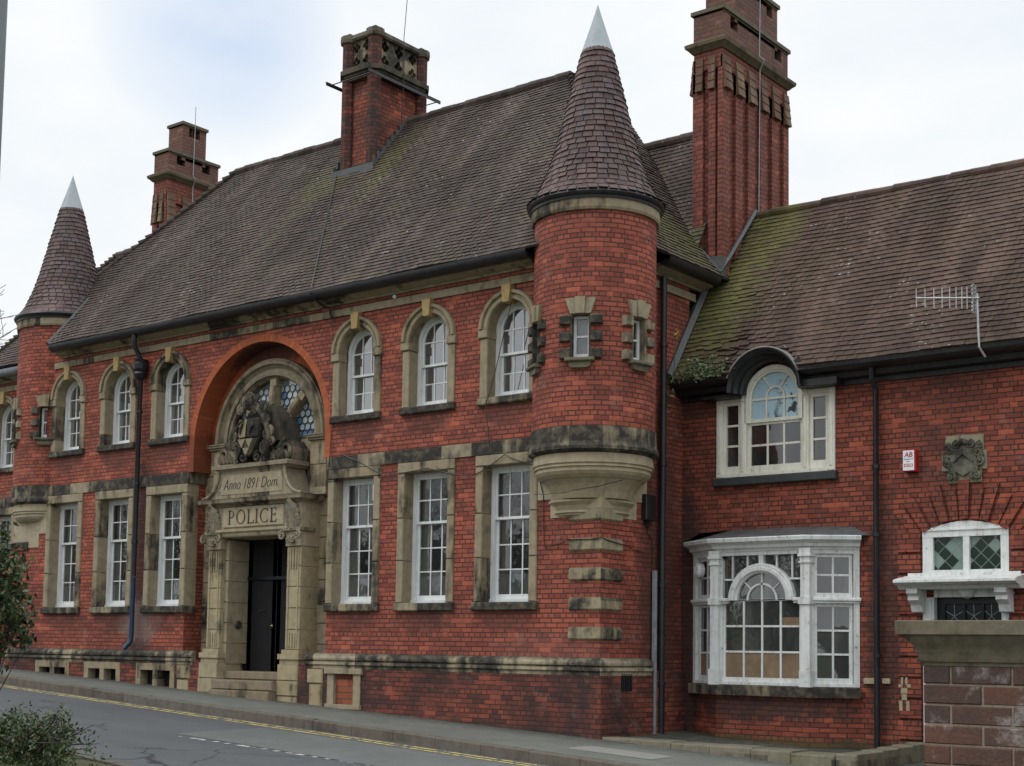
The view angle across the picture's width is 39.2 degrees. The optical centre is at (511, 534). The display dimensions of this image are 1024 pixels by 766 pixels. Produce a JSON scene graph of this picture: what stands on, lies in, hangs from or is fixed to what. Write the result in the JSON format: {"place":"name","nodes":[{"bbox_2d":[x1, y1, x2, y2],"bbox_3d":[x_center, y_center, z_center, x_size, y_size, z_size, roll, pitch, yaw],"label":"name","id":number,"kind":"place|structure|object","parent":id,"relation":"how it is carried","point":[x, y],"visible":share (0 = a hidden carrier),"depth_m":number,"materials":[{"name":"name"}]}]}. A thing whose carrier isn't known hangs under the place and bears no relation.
{"place":"outdoors","nodes":[
{"label":"outdoors","id":0,"kind":"place"},
{"bbox_2d":[0,754,112,765],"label":"verge","id":1,"kind":"structure","parent":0,"point":[80,762],"depth_m":17.02,"materials":[{"name":"green plant"}]},
{"bbox_2d":[0,0,7,163],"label":"lamp post","id":2,"kind":"object","parent":1,"relation":"on","point":[3,15],"depth_m":16.55,"materials":[{"name":"grey metal"}]},
{"bbox_2d":[0,519,40,689],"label":"glossy shrub","id":3,"kind":"object","parent":1,"relation":"on","point":[13,598],"visible":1,"depth_m":17.44,"materials":[{"name":"green plant"}]},
{"bbox_2d":[0,700,111,765],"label":"evergreen shrub","id":4,"kind":"object","parent":1,"relation":"on","point":[43,744],"visible":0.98,"depth_m":16.62,"materials":[{"name":"green plant"}]},
{"bbox_2d":[0,684,550,765],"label":"road","id":5,"kind":"structure","parent":0,"point":[137,735],"depth_m":21.71,"materials":[{"name":"grey asphalt"}]},
{"bbox_2d":[66,752,133,765],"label":"kerb","id":6,"kind":"structure","parent":5,"relation":"on","point":[108,762],"depth_m":17.23,"materials":[{"name":"grey concrete"}]},
{"bbox_2d":[8,687,528,765],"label":"road marking","id":7,"kind":"object","parent":5,"relation":"on","point":[294,730],"visible":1,"depth_m":23.01,"materials":[{"name":"yellow paint"}]},
{"bbox_2d":[3,685,533,764],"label":"road marking","id":8,"kind":"object","parent":5,"relation":"on","point":[294,728],"visible":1,"depth_m":22.98,"materials":[{"name":"yellow paint"}]},
{"bbox_2d":[0,674,646,765],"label":"kerb","id":9,"kind":"structure","parent":5,"relation":"on","point":[481,748],"depth_m":22.95,"materials":[{"name":"grey concrete"}]},
{"bbox_2d":[178,728,516,765],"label":"road patch","id":10,"kind":"object","parent":5,"relation":"on","point":[338,749],"visible":1,"depth_m":20.77,"materials":[{"name":"grey asphalt"}]},
{"bbox_2d":[180,736,370,765],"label":"road marking","id":11,"kind":"object","parent":10,"relation":"on","point":[264,748],"visible":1,"depth_m":20.48,"materials":[{"name":"white paint"}]},
{"bbox_2d":[0,662,925,765],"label":"pavement","id":12,"kind":"structure","parent":0,"point":[554,743],"depth_m":22.73,"materials":[{"name":"grey concrete"}]},
{"bbox_2d":[569,746,673,759],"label":"pavement slab","id":13,"kind":"structure","parent":12,"relation":"on","point":[621,752],"depth_m":20.36,"materials":[{"name":"grey concrete"}]},
{"bbox_2d":[602,736,925,765],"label":"wall","id":14,"kind":"structure","parent":12,"relation":"on","point":[898,754],"depth_m":20.26,"materials":[{"name":"stone"}]},
{"bbox_2d":[894,620,1023,765],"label":"gate pillar","id":15,"kind":"structure","parent":12,"relation":"on","point":[974,692],"depth_m":17.96,"materials":[{"name":"stone"}]},
{"bbox_2d":[0,0,1023,347],"label":"sky","id":16,"kind":"structure","parent":0,"point":[885,93],"materials":[{"name":"white"}]},
{"bbox_3d":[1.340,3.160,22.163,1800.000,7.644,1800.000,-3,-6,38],"label":"ground","id":17,"kind":"structure","parent":0,"visible":0},
{"bbox_2d":[0,285,16,344],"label":"bare tree","id":18,"kind":"object","parent":17,"relation":"on","point":[1,321],"visible":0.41,"depth_m":41.76,"materials":[{"name":"brown plant"}]},
{"bbox_2d":[0,0,796,758],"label":"police station","id":19,"kind":"object","parent":17,"relation":"on","point":[264,436],"visible":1,"depth_m":26.14,"materials":[{"name":"red brick"}]},
{"bbox_2d":[0,507,13,568],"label":"window","id":20,"kind":"structure","parent":19,"relation":"in","point":[6,514],"depth_m":34.45,"materials":[{"name":"white paint"}]},
{"bbox_2d":[0,391,13,473],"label":"window","id":21,"kind":"structure","parent":19,"relation":"in","point":[6,401],"depth_m":35.11,"materials":[{"name":"white paint"}]},
{"bbox_2d":[40,493,83,613],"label":"window","id":22,"kind":"structure","parent":19,"relation":"in","point":[55,601],"depth_m":31.54,"materials":[{"name":"white paint"}]},
{"bbox_2d":[48,366,86,458],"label":"window","id":23,"kind":"structure","parent":19,"relation":"in","point":[68,392],"depth_m":31.73,"materials":[{"name":"white paint"}]},
{"bbox_2d":[89,488,133,613],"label":"window","id":24,"kind":"structure","parent":19,"relation":"in","point":[102,601],"depth_m":30.45,"materials":[{"name":"white paint"}]},
{"bbox_2d":[96,356,137,452],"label":"window","id":25,"kind":"structure","parent":19,"relation":"in","point":[118,389],"depth_m":30.63,"materials":[{"name":"white paint"}]},
{"bbox_2d":[140,483,198,612],"bbox_3d":[-6.906,0.303,29.161,1.360,2.587,0.453,-3,-6,38],"label":"window","id":26,"kind":"structure","parent":19,"relation":"in","point":[179,597],"depth_m":29.29,"materials":[{"name":"white paint"}]},
{"bbox_2d":[147,347,191,446],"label":"window","id":27,"kind":"structure","parent":19,"relation":"in","point":[170,378],"depth_m":29.56,"materials":[{"name":"white paint"}]},
{"bbox_2d":[246,539,286,670],"bbox_3d":[-4.536,1.358,27.827,1.660,2.570,0.170,-3,-6,38],"label":"door","id":28,"kind":"structure","parent":19,"relation":"in","point":[274,578],"depth_m":27.83,"materials":[{"name":"black paint"}]},
{"bbox_2d":[324,668,362,709],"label":"cellar window","id":29,"kind":"structure","parent":19,"relation":"in","point":[340,692],"depth_m":25.56,"materials":[{"name":"stone"}]},
{"bbox_2d":[322,465,380,611],"bbox_3d":[-2.755,0.099,25.889,1.360,2.587,0.453,-3,-6,38],"label":"window","id":30,"kind":"structure","parent":19,"relation":"in","point":[363,592],"depth_m":26.08,"materials":[{"name":"white paint"}]},
{"bbox_2d":[329,312,382,423],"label":"window","id":31,"kind":"structure","parent":19,"relation":"in","point":[357,349],"depth_m":26.28,"materials":[{"name":"white paint"}]},
{"bbox_2d":[393,458,455,610],"bbox_3d":[-1.393,0.033,24.816,1.360,2.587,0.453,-3,-6,38],"label":"window","id":32,"kind":"structure","parent":19,"relation":"in","point":[436,592],"depth_m":25.01,"materials":[{"name":"white paint"}]},
{"bbox_2d":[399,298,456,415],"bbox_3d":[-1.373,-3.088,25.036,1.270,1.983,0.445,-3,-6,38],"label":"window","id":33,"kind":"structure","parent":19,"relation":"in","point":[428,337],"depth_m":25.20,"materials":[{"name":"white paint"}]},
{"bbox_2d":[471,451,537,610],"bbox_3d":[-0.004,-0.036,23.721,1.360,2.587,0.453,-3,-6,38],"label":"window","id":34,"kind":"structure","parent":19,"relation":"in","point":[495,589],"depth_m":23.91,"materials":[{"name":"white paint"}]},
{"bbox_2d":[477,283,533,406],"bbox_3d":[0.016,-3.156,23.941,1.270,1.983,0.445,-3,-6,38],"label":"window","id":35,"kind":"structure","parent":19,"relation":"in","point":[511,383],"depth_m":24.11,"materials":[{"name":"white paint"}]},
{"bbox_2d":[641,494,655,526],"bbox_3d":[2.232,-0.388,23.432,0.100,0.520,0.290,-3,-6,38],"label":"junction box","id":36,"kind":"object","parent":19,"relation":"attached to","point":[648,508],"visible":1,"depth_m":23.36,"materials":[{"name":"black paint"}]},
{"bbox_2d":[667,158,1023,749],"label":"brick house","id":37,"kind":"structure","parent":17,"relation":"on","point":[827,541],"depth_m":22.50,"materials":[{"name":"red brick"}]},
{"bbox_2d":[666,328,729,412],"bbox_3d":[3.055,-2.774,23.834,1.261,1.464,0.312,-3,-6,38],"label":"gutter weed","id":38,"kind":"object","parent":37,"relation":"on","point":[690,371],"visible":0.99,"depth_m":23.80,"materials":[{"name":"green plant"}]},
{"bbox_2d":[713,364,837,487],"bbox_3d":[4.279,-1.795,23.368,2.215,1.945,0.220,-3,-6,38],"label":"upper window","id":39,"kind":"structure","parent":37,"relation":"in","point":[773,396],"depth_m":23.38,"materials":[{"name":"beige paint"}]},
{"bbox_2d":[683,526,869,698],"bbox_3d":[4.082,1.223,22.967,3.360,2.690,0.911,-3,-6,38],"label":"bay window","id":40,"kind":"structure","parent":37,"relation":"in","point":[774,615],"depth_m":22.60,"materials":[{"name":"white paint"}]},
{"bbox_2d":[903,449,918,472],"bbox_3d":[6.046,-1.118,21.800,0.195,0.335,0.142,-3,-6,38],"label":"alarm box","id":41,"kind":"object","parent":37,"relation":"attached to","point":[910,460],"visible":1,"depth_m":21.75,"materials":[{"name":"white plastic"}]},
{"bbox_2d":[915,283,985,357],"bbox_3d":[6.416,-3.117,21.047,0.992,1.100,0.168,-1,-5,23],"label":"tv aerial","id":42,"kind":"object","parent":37,"relation":"attached to","point":[976,304],"visible":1,"depth_m":20.96,"materials":[{"name":"silver metal"}]},
{"bbox_2d":[937,597,1001,619],"bbox_3d":[6.787,2.118,21.193,1.010,2.380,0.100,-3,-6,38],"label":"front door","id":43,"kind":"structure","parent":37,"relation":"in","point":[955,608],"depth_m":21.28,"materials":[{"name":"black paint"}]}
]}

